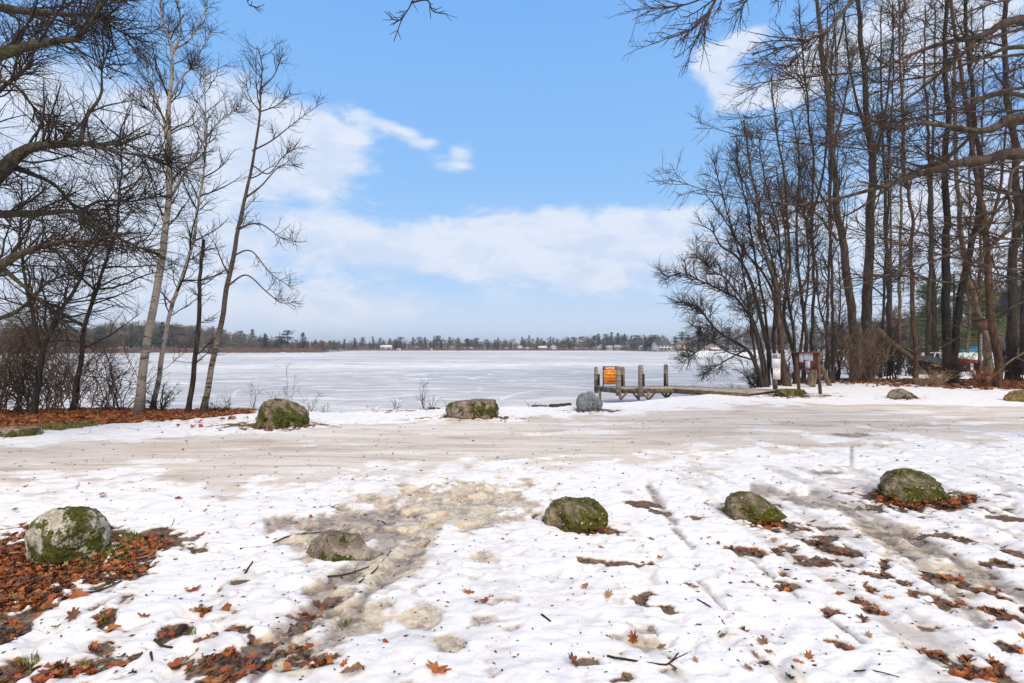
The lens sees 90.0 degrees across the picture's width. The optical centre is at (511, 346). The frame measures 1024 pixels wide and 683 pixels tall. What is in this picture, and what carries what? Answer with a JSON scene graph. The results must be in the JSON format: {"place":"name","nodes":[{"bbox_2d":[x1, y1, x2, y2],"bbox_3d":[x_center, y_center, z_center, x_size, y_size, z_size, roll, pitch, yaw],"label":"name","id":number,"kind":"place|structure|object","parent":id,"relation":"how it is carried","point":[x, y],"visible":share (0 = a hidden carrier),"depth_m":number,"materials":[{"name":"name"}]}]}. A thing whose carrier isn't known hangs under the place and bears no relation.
{"place":"outdoors","nodes":[
{"label":"outdoors","id":0,"kind":"place"},
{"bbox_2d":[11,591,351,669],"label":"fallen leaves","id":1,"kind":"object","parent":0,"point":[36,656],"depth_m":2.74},
{"bbox_2d":[1,350,848,412],"bbox_3d":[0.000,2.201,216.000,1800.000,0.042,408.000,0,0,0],"label":"frozen lake","id":2,"kind":"structure","parent":0,"point":[346,381],"depth_m":36.74,"materials":[{"name":"ice"}]},
{"bbox_2d":[594,364,775,401],"bbox_3d":[6.489,1.589,19.627,6.809,1.822,2.228,0,0,25],"label":"dock","id":3,"kind":"object","parent":2,"relation":"on","point":[620,388],"visible":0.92,"depth_m":19.55,"materials":[{"name":"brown wood"}]},
{"bbox_2d":[603,366,616,387],"bbox_3d":[3.850,1.182,20.150,0.569,0.840,0.040,0,0,-6],"label":"warning sign","id":4,"kind":"object","parent":3,"relation":"on","point":[609,374],"visible":0.97,"depth_m":20.14,"materials":[{"name":"orange"}]},
{"bbox_2d":[0,343,1023,682],"bbox_3d":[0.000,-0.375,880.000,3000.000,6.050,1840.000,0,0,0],"label":"ground","id":5,"kind":"structure","parent":0,"point":[432,473],"depth_m":4.43,"materials":[{"name":"snow"}]},
{"bbox_2d":[0,426,43,437],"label":"boulder","id":6,"kind":"object","parent":5,"relation":"on","point":[16,431],"visible":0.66,"depth_m":9.48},
{"bbox_2d":[0,291,69,412],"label":"shrub","id":7,"kind":"object","parent":5,"relation":"on","point":[4,362],"visible":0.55,"depth_m":12.39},
{"bbox_2d":[0,281,78,410],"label":"shrub","id":8,"kind":"object","parent":5,"relation":"on","point":[7,398],"visible":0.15,"depth_m":13.47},
{"bbox_2d":[0,307,85,413],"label":"shrub","id":9,"kind":"object","parent":5,"relation":"on","point":[20,398],"visible":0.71,"depth_m":12.23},
{"bbox_2d":[2,418,114,430],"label":"grass","id":10,"kind":"structure","parent":5,"relation":"on","point":[59,426],"depth_m":10.62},
{"bbox_2d":[0,315,120,408],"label":"shrub","id":11,"kind":"object","parent":5,"relation":"on","point":[30,393],"visible":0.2,"depth_m":13.48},
{"bbox_2d":[0,290,122,411],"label":"shrub","id":12,"kind":"object","parent":5,"relation":"on","point":[48,392],"visible":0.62,"depth_m":12.80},
{"bbox_2d":[24,506,110,564],"bbox_3d":[-3.609,1.548,4.151,0.548,0.505,0.466,0,0,0],"label":"boulder","id":13,"kind":"object","parent":5,"relation":"on","point":[53,536],"visible":0.82,"depth_m":4.02,"materials":[{"name":"stone"}]},
{"bbox_2d":[1,291,145,409],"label":"shrub","id":14,"kind":"object","parent":5,"relation":"on","point":[93,377],"visible":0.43,"depth_m":13.35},
{"bbox_2d":[0,130,147,414],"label":"slim tree","id":15,"kind":"object","parent":5,"relation":"on","point":[36,390],"visible":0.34,"depth_m":12.18,"materials":[{"name":"brown plant"}]},
{"bbox_2d":[66,589,87,598],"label":"leaf","id":16,"kind":"object","parent":5,"relation":"on","point":[76,593],"visible":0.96,"depth_m":3.41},
{"bbox_2d":[0,523,172,612],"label":"leaf litter","id":17,"kind":"object","parent":5,"relation":"on","point":[16,581],"visible":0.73,"depth_m":3.83,"materials":[{"name":"plant"}]},
{"bbox_2d":[3,96,183,410],"bbox_3d":[-10.338,-2.128,12.819,3.882,7.838,3.267,0,0,0],"label":"slim tree","id":18,"kind":"object","parent":5,"relation":"on","point":[73,404],"visible":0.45,"depth_m":12.88,"materials":[{"name":"brown plant"}]},
{"bbox_2d":[43,355,155,410],"bbox_3d":[-10.293,0.992,12.780,1.998,1.598,2.918,0,0,-18],"label":"shrub","id":19,"kind":"object","parent":5,"relation":"on","point":[108,393],"visible":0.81,"depth_m":12.91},
{"bbox_2d":[78,527,140,567],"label":"grass","id":20,"kind":"structure","parent":5,"relation":"on","point":[117,534],"depth_m":4.29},
{"bbox_2d":[0,0,223,380],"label":"oak tree","id":21,"kind":"object","parent":5,"relation":"on","point":[17,47],"visible":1,"depth_m":8.53,"materials":[{"name":"brown plant"}]},
{"bbox_2d":[0,406,256,427],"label":"leaf litter","id":22,"kind":"object","parent":5,"relation":"on","point":[41,418],"visible":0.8,"depth_m":12.04,"materials":[{"name":"plant"}]},
{"bbox_2d":[70,332,201,410],"bbox_3d":[-9.951,0.627,13.228,3.211,2.208,2.011,0,0,0],"label":"shrub","id":23,"kind":"object","parent":5,"relation":"on","point":[111,369],"visible":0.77,"depth_m":13.19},
{"bbox_2d":[127,380,182,410],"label":"shrub","id":24,"kind":"object","parent":5,"relation":"on","point":[166,401],"visible":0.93,"depth_m":13.08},
{"bbox_2d":[0,598,338,682],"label":"leaf litter","id":25,"kind":"object","parent":5,"relation":"on","point":[92,646],"visible":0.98,"depth_m":2.77,"materials":[{"name":"plant"}]},
{"bbox_2d":[123,0,262,413],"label":"birch tree","id":26,"kind":"object","parent":5,"relation":"on","point":[139,402],"visible":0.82,"depth_m":12.71,"materials":[{"name":"plant"}]},
{"bbox_2d":[143,47,253,410],"bbox_3d":[-8.189,-3.194,13.425,2.084,10.002,2.252,0,0,26],"label":"birch tree","id":27,"kind":"object","parent":5,"relation":"on","point":[167,324],"visible":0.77,"depth_m":13.40,"materials":[{"name":"plant"}]},
{"bbox_2d":[172,225,233,411],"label":"dead tree","id":28,"kind":"object","parent":5,"relation":"on","point":[199,295],"visible":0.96,"depth_m":12.77,"materials":[{"name":"brown plant"}]},
{"bbox_2d":[199,31,329,412],"bbox_3d":[-5.886,-3.075,12.678,3.480,9.694,2.225,0,0,21],"label":"aspen tree","id":29,"kind":"object","parent":5,"relation":"on","point":[204,405],"visible":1,"depth_m":12.56,"materials":[{"name":"plant"}]},
{"bbox_2d":[255,398,309,427],"bbox_3d":[-5.014,1.496,11.205,1.126,0.727,0.901,0,0,0],"label":"boulder","id":30,"kind":"object","parent":5,"relation":"on","point":[277,412],"visible":0.85,"depth_m":10.89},
{"bbox_2d":[4,346,633,352],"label":"shore brush","id":31,"kind":"object","parent":5,"relation":"on","point":[251,349],"visible":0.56,"depth_m":190.09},
{"bbox_2d":[0,320,666,349],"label":"evergreens","id":32,"kind":"object","parent":5,"relation":"on","point":[259,338],"visible":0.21,"depth_m":207.64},
{"bbox_2d":[306,529,371,561],"bbox_3d":[-1.412,1.676,4.134,0.547,0.367,0.383,0,0,0],"label":"boulder","id":33,"kind":"object","parent":5,"relation":"on","point":[331,545],"visible":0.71,"depth_m":4.10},
{"bbox_2d":[247,0,456,40],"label":"overhead tree","id":34,"kind":"object","parent":5,"relation":"on","point":[390,16],"visible":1,"depth_m":4.60,"materials":[{"name":"brown plant"}]},
{"bbox_2d":[339,662,365,672],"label":"leaf","id":35,"kind":"object","parent":5,"relation":"on","point":[357,666],"visible":1,"depth_m":2.64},
{"bbox_2d":[240,410,608,428],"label":"leaf litter","id":36,"kind":"object","parent":5,"relation":"on","point":[297,426],"visible":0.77,"depth_m":10.81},
{"bbox_2d":[426,660,451,672],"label":"leaf","id":37,"kind":"object","parent":5,"relation":"on","point":[435,667],"visible":1,"depth_m":2.64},
{"bbox_2d":[0,318,937,350],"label":"woods","id":38,"kind":"object","parent":5,"relation":"on","point":[212,336],"visible":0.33,"depth_m":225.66,"materials":[{"name":"plant"}]},
{"bbox_2d":[445,399,498,418],"bbox_3d":[-0.969,1.574,12.500,1.314,0.572,0.920,0,0,0],"label":"boulder","id":39,"kind":"object","parent":5,"relation":"on","point":[481,408],"visible":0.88,"depth_m":12.20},
{"bbox_2d":[0,417,1023,679],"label":"bark crumbs","id":40,"kind":"object","parent":5,"relation":"on","point":[532,545],"visible":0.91,"depth_m":3.92,"materials":[{"name":"brown plant"}]},
{"bbox_2d":[544,496,607,533],"bbox_3d":[0.604,1.658,4.848,0.607,0.404,0.456,0,0,0],"label":"boulder","id":41,"kind":"object","parent":5,"relation":"on","point":[580,515],"visible":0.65,"depth_m":4.71,"materials":[{"name":"stone"}]},
{"bbox_2d":[576,391,602,411],"bbox_3d":[2.084,1.522,13.703,0.726,0.677,0.653,0,0,0],"label":"boulder","id":42,"kind":"object","parent":5,"relation":"on","point":[589,401],"visible":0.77,"depth_m":13.48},
{"bbox_2d":[607,652,688,668],"bbox_3d":[0.718,1.656,2.706,0.419,0.133,0.160,0,0,0],"label":"stick","id":43,"kind":"object","parent":5,"relation":"on","point":[633,660],"visible":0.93,"depth_m":2.71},
{"bbox_2d":[651,341,671,351],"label":"house","id":44,"kind":"structure","parent":5,"relation":"on","point":[658,346],"depth_m":229.00,"materials":[{"name":"white"}]},
{"bbox_2d":[647,231,770,387],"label":"multistem tree","id":45,"kind":"object","parent":5,"relation":"on","point":[703,336],"visible":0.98,"depth_m":21.44,"materials":[{"name":"brown plant"}]},
{"bbox_2d":[690,147,794,384],"bbox_3d":[9.956,-3.484,22.340,4.706,10.561,2.660,0,0,-11],"label":"multistem tree","id":46,"kind":"object","parent":5,"relation":"on","point":[763,329],"visible":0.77,"depth_m":22.44,"materials":[{"name":"brown plant"}]},
{"bbox_2d":[693,123,797,386],"bbox_3d":[10.191,-3.884,23.047,4.276,12.099,2.761,0,0,0],"label":"bare tree","id":47,"kind":"object","parent":5,"relation":"on","point":[742,190],"visible":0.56,"depth_m":22.76,"materials":[{"name":"brown plant"}]},
{"bbox_2d":[727,347,772,387],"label":"shrub","id":48,"kind":"object","parent":5,"relation":"on","point":[753,377],"visible":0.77,"depth_m":21.83,"materials":[{"name":"brown plant"}]},
{"bbox_2d":[721,507,787,529],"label":"leaf litter","id":49,"kind":"object","parent":5,"relation":"on","point":[776,523],"visible":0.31,"depth_m":4.83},
{"bbox_2d":[723,491,786,525],"bbox_3d":[2.415,1.646,5.084,0.609,0.428,0.488,0,0,0],"label":"boulder","id":50,"kind":"object","parent":5,"relation":"on","point":[752,507],"visible":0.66,"depth_m":4.95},
{"bbox_2d":[720,102,812,385],"bbox_3d":[10.845,-4.262,21.956,3.472,12.112,2.897,0,0,-36],"label":"bare tree","id":51,"kind":"object","parent":5,"relation":"on","point":[786,380],"visible":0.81,"depth_m":21.90,"materials":[{"name":"brown plant"}]},
{"bbox_2d":[772,354,780,388],"bbox_3d":[9.770,1.020,18.985,0.315,1.519,0.131,0,0,0],"label":"notice post","id":52,"kind":"object","parent":5,"relation":"on","point":[776,362],"visible":1,"depth_m":18.93,"materials":[{"name":"white wood"}]},
{"bbox_2d":[734,96,837,383],"bbox_3d":[12.340,-4.651,23.300,4.734,12.844,3.078,0,0,0],"label":"bare tree","id":53,"kind":"object","parent":5,"relation":"on","point":[788,302],"visible":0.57,"depth_m":23.14,"materials":[{"name":"brown plant"}]},
{"bbox_2d":[754,63,821,383],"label":"bare tree","id":54,"kind":"object","parent":5,"relation":"on","point":[786,329],"visible":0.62,"depth_m":23.43,"materials":[{"name":"brown plant"}]},
{"bbox_2d":[755,324,820,384],"bbox_3d":[12.446,0.432,23.591,3.003,3.122,2.744,0,0,0],"label":"shrub","id":55,"kind":"object","parent":5,"relation":"on","point":[789,358],"visible":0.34,"depth_m":23.16,"materials":[{"name":"brown plant"}]},
{"bbox_2d":[774,389,805,396],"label":"boulder","id":56,"kind":"object","parent":5,"relation":"on","point":[790,392],"visible":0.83,"depth_m":17.75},
{"bbox_2d":[792,352,821,393],"bbox_3d":[10.803,1.043,18.745,0.160,1.719,1.016,0,0,-32],"label":"notice board","id":57,"kind":"object","parent":5,"relation":"on","point":[807,360],"visible":0.96,"depth_m":18.73,"materials":[{"name":"brown paint"}]},
{"bbox_2d":[805,370,816,386],"bbox_3d":[12.578,1.236,21.402,0.626,0.956,0.404,0,0,0],"label":"tree stump","id":58,"kind":"object","parent":5,"relation":"on","point":[811,380],"visible":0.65,"depth_m":21.25,"materials":[{"name":"wood"}]},
{"bbox_2d":[606,0,1023,362],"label":"oak tree","id":59,"kind":"object","parent":5,"relation":"on","point":[991,159],"visible":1,"depth_m":6.49,"materials":[{"name":"brown plant"}]},
{"bbox_2d":[808,316,824,348],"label":"spruce tree","id":60,"kind":"object","parent":5,"relation":"on","point":[815,325],"visible":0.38,"depth_m":220.89,"materials":[{"name":"green plant"}]},
{"bbox_2d":[783,0,852,351],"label":"bare tree","id":61,"kind":"object","parent":5,"relation":"on","point":[806,95],"visible":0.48,"depth_m":26.94,"materials":[{"name":"brown plant"}]},
{"bbox_2d":[785,324,852,383],"bbox_3d":[13.568,0.317,23.193,2.264,2.849,2.870,0,0,-38],"label":"shrub","id":62,"kind":"object","parent":5,"relation":"on","point":[822,359],"visible":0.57,"depth_m":22.89,"materials":[{"name":"brown plant"}]},
{"bbox_2d":[776,0,863,380],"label":"bare tree","id":63,"kind":"object","parent":5,"relation":"on","point":[835,176],"visible":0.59,"depth_m":24.91,"materials":[{"name":"brown plant"}]},
{"bbox_2d":[787,176,864,381],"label":"bare tree","id":64,"kind":"object","parent":5,"relation":"on","point":[838,326],"visible":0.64,"depth_m":23.75,"materials":[{"name":"brown plant"}]},
{"bbox_2d":[799,0,852,378],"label":"bare tree","id":65,"kind":"object","parent":5,"relation":"on","point":[831,266],"visible":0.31,"depth_m":29.99,"materials":[{"name":"brown plant"}]},
{"bbox_2d":[804,0,863,373],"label":"bare tree","id":66,"kind":"object","parent":5,"relation":"on","point":[828,264],"visible":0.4,"depth_m":29.00,"materials":[{"name":"brown plant"}]},
{"bbox_2d":[814,309,867,379],"bbox_3d":[16.225,-0.169,25.353,2.485,3.788,3.653,0,0,27],"label":"shrub","id":67,"kind":"object","parent":5,"relation":"on","point":[837,375],"visible":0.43,"depth_m":25.19,"materials":[{"name":"brown plant"}]},
{"bbox_2d":[823,316,888,382],"bbox_3d":[15.830,0.119,23.790,3.334,3.233,2.448,0,0,-41],"label":"shrub","id":68,"kind":"object","parent":5,"relation":"on","point":[854,369],"visible":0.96,"depth_m":23.78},
{"bbox_2d":[718,530,1023,681],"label":"leaf litter","id":69,"kind":"object","parent":5,"relation":"on","point":[969,669],"visible":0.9,"depth_m":3.29,"materials":[{"name":"plant"}]},
{"bbox_2d":[845,328,907,382],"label":"shrub","id":70,"kind":"object","parent":5,"relation":"on","point":[873,370],"visible":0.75,"depth_m":23.95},
{"bbox_2d":[834,0,921,380],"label":"bare tree","id":71,"kind":"object","parent":5,"relation":"on","point":[866,311],"visible":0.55,"depth_m":25.34,"materials":[{"name":"brown plant"}]},
{"bbox_2d":[841,0,919,377],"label":"bare tree","id":72,"kind":"object","parent":5,"relation":"on","point":[885,264],"visible":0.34,"depth_m":26.99,"materials":[{"name":"brown plant"}]},
{"bbox_2d":[854,1,906,375],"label":"bare tree","id":73,"kind":"object","parent":5,"relation":"on","point":[888,304],"visible":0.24,"depth_m":32.89,"materials":[{"name":"brown plant"}]},
{"bbox_2d":[844,299,926,376],"bbox_3d":[22.691,-0.325,30.816,5.117,5.503,3.847,0,0,-12],"label":"shrub","id":74,"kind":"object","parent":5,"relation":"on","point":[885,329],"visible":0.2,"depth_m":30.80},
{"bbox_2d":[854,149,925,338],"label":"tree","id":75,"kind":"object","parent":5,"relation":"on","point":[891,257],"visible":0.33,"depth_m":51.86,"materials":[{"name":"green plant"}]},
{"bbox_2d":[864,0,932,374],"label":"bare tree","id":76,"kind":"object","parent":5,"relation":"on","point":[899,281],"visible":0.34,"depth_m":30.96,"materials":[{"name":"beige plant"}]},
{"bbox_2d":[872,304,928,378],"bbox_3d":[19.352,-0.324,26.009,2.970,4.069,3.207,0,0,22],"label":"shrub","id":77,"kind":"object","parent":5,"relation":"on","point":[892,364],"visible":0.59,"depth_m":26.01,"materials":[{"name":"brown plant"}]},
{"bbox_2d":[887,388,918,399],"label":"boulder","id":78,"kind":"object","parent":5,"relation":"on","point":[899,393],"visible":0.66,"depth_m":16.48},
{"bbox_2d":[862,0,944,384],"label":"bare tree","id":79,"kind":"object","parent":5,"relation":"on","point":[913,330],"visible":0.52,"depth_m":22.97,"materials":[{"name":"brown plant"}]},
{"bbox_2d":[880,238,928,347],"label":"evergreen tree","id":80,"kind":"object","parent":5,"relation":"on","point":[909,292],"visible":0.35,"depth_m":69.92,"materials":[{"name":"green plant"}]},
{"bbox_2d":[874,327,936,377],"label":"fallen branch","id":81,"kind":"object","parent":5,"relation":"on","point":[925,365],"visible":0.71,"depth_m":25.32,"materials":[{"name":"wood"}]},
{"bbox_2d":[839,304,976,352],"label":"wood edge","id":82,"kind":"object","parent":5,"relation":"on","point":[907,332],"visible":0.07,"depth_m":86.95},
{"bbox_2d":[877,468,948,504],"bbox_3d":[4.496,1.627,5.768,0.697,0.465,0.534,0,0,-16],"label":"boulder","id":83,"kind":"object","parent":5,"relation":"on","point":[905,484],"visible":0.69,"depth_m":5.61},
{"bbox_2d":[804,378,1023,389],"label":"leaf litter","id":84,"kind":"object","parent":5,"relation":"on","point":[903,381],"visible":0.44,"depth_m":22.95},
{"bbox_2d":[892,326,938,375],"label":"shrub","id":85,"kind":"object","parent":5,"relation":"on","point":[912,363],"visible":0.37,"depth_m":28.93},
{"bbox_2d":[907,356,941,374],"bbox_3d":[25.068,1.118,31.000,2.000,1.170,1.517,0,0,-4],"label":"boat","id":86,"kind":"object","parent":5,"relation":"on","point":[921,369],"visible":0.15,"depth_m":30.69,"materials":[{"name":"grey plastic"}]},
{"bbox_2d":[870,489,979,510],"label":"leaf litter","id":87,"kind":"object","parent":5,"relation":"on","point":[953,501],"visible":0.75,"depth_m":5.50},
{"bbox_2d":[909,0,955,355],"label":"bare tree","id":88,"kind":"object","parent":5,"relation":"on","point":[928,300],"visible":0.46,"depth_m":31.90,"materials":[{"name":"brown plant"}]},
{"bbox_2d":[908,0,956,367],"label":"bare tree","id":89,"kind":"object","parent":5,"relation":"on","point":[934,337],"visible":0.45,"depth_m":35.89,"materials":[{"name":"brown plant"}]},
{"bbox_2d":[902,276,971,355],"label":"evergreen tree","id":90,"kind":"object","parent":5,"relation":"on","point":[921,295],"visible":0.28,"depth_m":37.90,"materials":[{"name":"green plant"}]},
{"bbox_2d":[915,370,958,386],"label":"dry grass","id":91,"kind":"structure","parent":5,"relation":"on","point":[938,383],"depth_m":21.54,"materials":[{"name":"plant"}]},
{"bbox_2d":[916,268,982,354],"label":"evergreen tree","id":92,"kind":"object","parent":5,"relation":"on","point":[954,289],"visible":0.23,"depth_m":35.98,"materials":[{"name":"green plant"}]},
{"bbox_2d":[916,0,989,381],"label":"bare tree","id":93,"kind":"object","parent":5,"relation":"on","point":[946,288],"visible":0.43,"depth_m":23.43,"materials":[{"name":"black plant"}]},
{"bbox_2d":[930,347,982,383],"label":"shrub","id":94,"kind":"object","parent":5,"relation":"on","point":[952,365],"visible":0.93,"depth_m":22.43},
{"bbox_2d":[930,48,998,376],"bbox_3d":[25.703,-7.499,29.043,3.795,18.599,2.550,0,0,0],"label":"bare tree","id":95,"kind":"object","parent":5,"relation":"on","point":[976,309],"visible":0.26,"depth_m":28.86,"materials":[{"name":"beige plant"}]},
{"bbox_2d":[950,0,1000,369],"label":"bare tree","id":96,"kind":"object","parent":5,"relation":"on","point":[968,333],"visible":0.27,"depth_m":33.92,"materials":[{"name":"beige plant"}]},
{"bbox_2d":[932,0,1019,381],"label":"bare tree","id":97,"kind":"object","parent":5,"relation":"on","point":[959,312],"visible":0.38,"depth_m":23.67,"materials":[{"name":"black plant"}]},
{"bbox_2d":[958,352,993,371],"bbox_3d":[30.463,1.009,34.000,3.200,1.340,1.517,0,0,-4],"label":"boat","id":98,"kind":"object","parent":5,"relation":"on","point":[965,354],"visible":0.23,"depth_m":33.55,"materials":[{"name":"white wood"}]},
{"bbox_2d":[930,0,1023,386],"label":"bare tree","id":99,"kind":"object","parent":5,"relation":"on","point":[996,345],"visible":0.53,"depth_m":21.44,"materials":[{"name":"brown plant"}]},
{"bbox_2d":[970,319,987,371],"bbox_3d":[25.637,0.188,28.000,0.680,3.424,0.620,0,0,0],"label":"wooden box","id":100,"kind":"object","parent":5,"relation":"on","point":[984,325],"visible":0.61,"depth_m":27.95,"materials":[{"name":"brown wood"}]},
{"bbox_2d":[952,244,1007,328],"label":"bare tree","id":101,"kind":"object","parent":5,"relation":"on","point":[976,278],"visible":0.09,"depth_m":58.37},
{"bbox_2d":[964,366,1000,386],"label":"dry grass","id":102,"kind":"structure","parent":5,"relation":"on","point":[981,377],"depth_m":21.12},
{"bbox_2d":[960,282,1006,348],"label":"evergreen tree","id":103,"kind":"object","parent":5,"relation":"on","point":[1000,324],"visible":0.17,"depth_m":38.75,"materials":[{"name":"green plant"}]},
{"bbox_2d":[956,0,1022,374],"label":"bare tree","id":104,"kind":"object","parent":5,"relation":"on","point":[980,272],"visible":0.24,"depth_m":29.93,"materials":[{"name":"brown plant"}]},
{"bbox_2d":[969,321,1023,380],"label":"shrub","id":105,"kind":"object","parent":5,"relation":"on","point":[1018,371],"visible":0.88,"depth_m":24.03,"materials":[{"name":"brown plant"}]},
{"bbox_2d":[982,0,1023,380],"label":"bare tree","id":106,"kind":"object","parent":5,"relation":"on","point":[1012,298],"visible":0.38,"depth_m":24.89,"materials":[{"name":"brown plant"}]},
{"bbox_2d":[984,348,1023,382],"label":"fallen branch","id":107,"kind":"object","parent":5,"relation":"on","point":[1000,369],"visible":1,"depth_m":20.70,"materials":[{"name":"wood"}]},
{"bbox_2d":[988,285,1020,361],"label":"house","id":108,"kind":"structure","parent":5,"relation":"on","point":[1001,301],"depth_m":50.62,"materials":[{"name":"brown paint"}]},
{"bbox_2d":[993,214,1021,334],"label":"evergreen tree","id":109,"kind":"object","parent":5,"relation":"on","point":[1006,292],"visible":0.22,"depth_m":50.38,"materials":[{"name":"green plant"}]},
{"bbox_2d":[998,5,1023,374],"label":"bare tree","id":110,"kind":"object","parent":5,"relation":"on","point":[1022,310],"visible":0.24,"depth_m":29.93,"materials":[{"name":"brown plant"}]},
{"bbox_2d":[1003,389,1023,401],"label":"boulder","id":111,"kind":"object","parent":5,"relation":"on","point":[1015,395],"visible":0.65,"depth_m":15.62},
{"bbox_2d":[0,0,1023,343],"label":"sky","id":112,"kind":"structure","parent":0,"point":[482,172],"materials":[{"name":"blue"}]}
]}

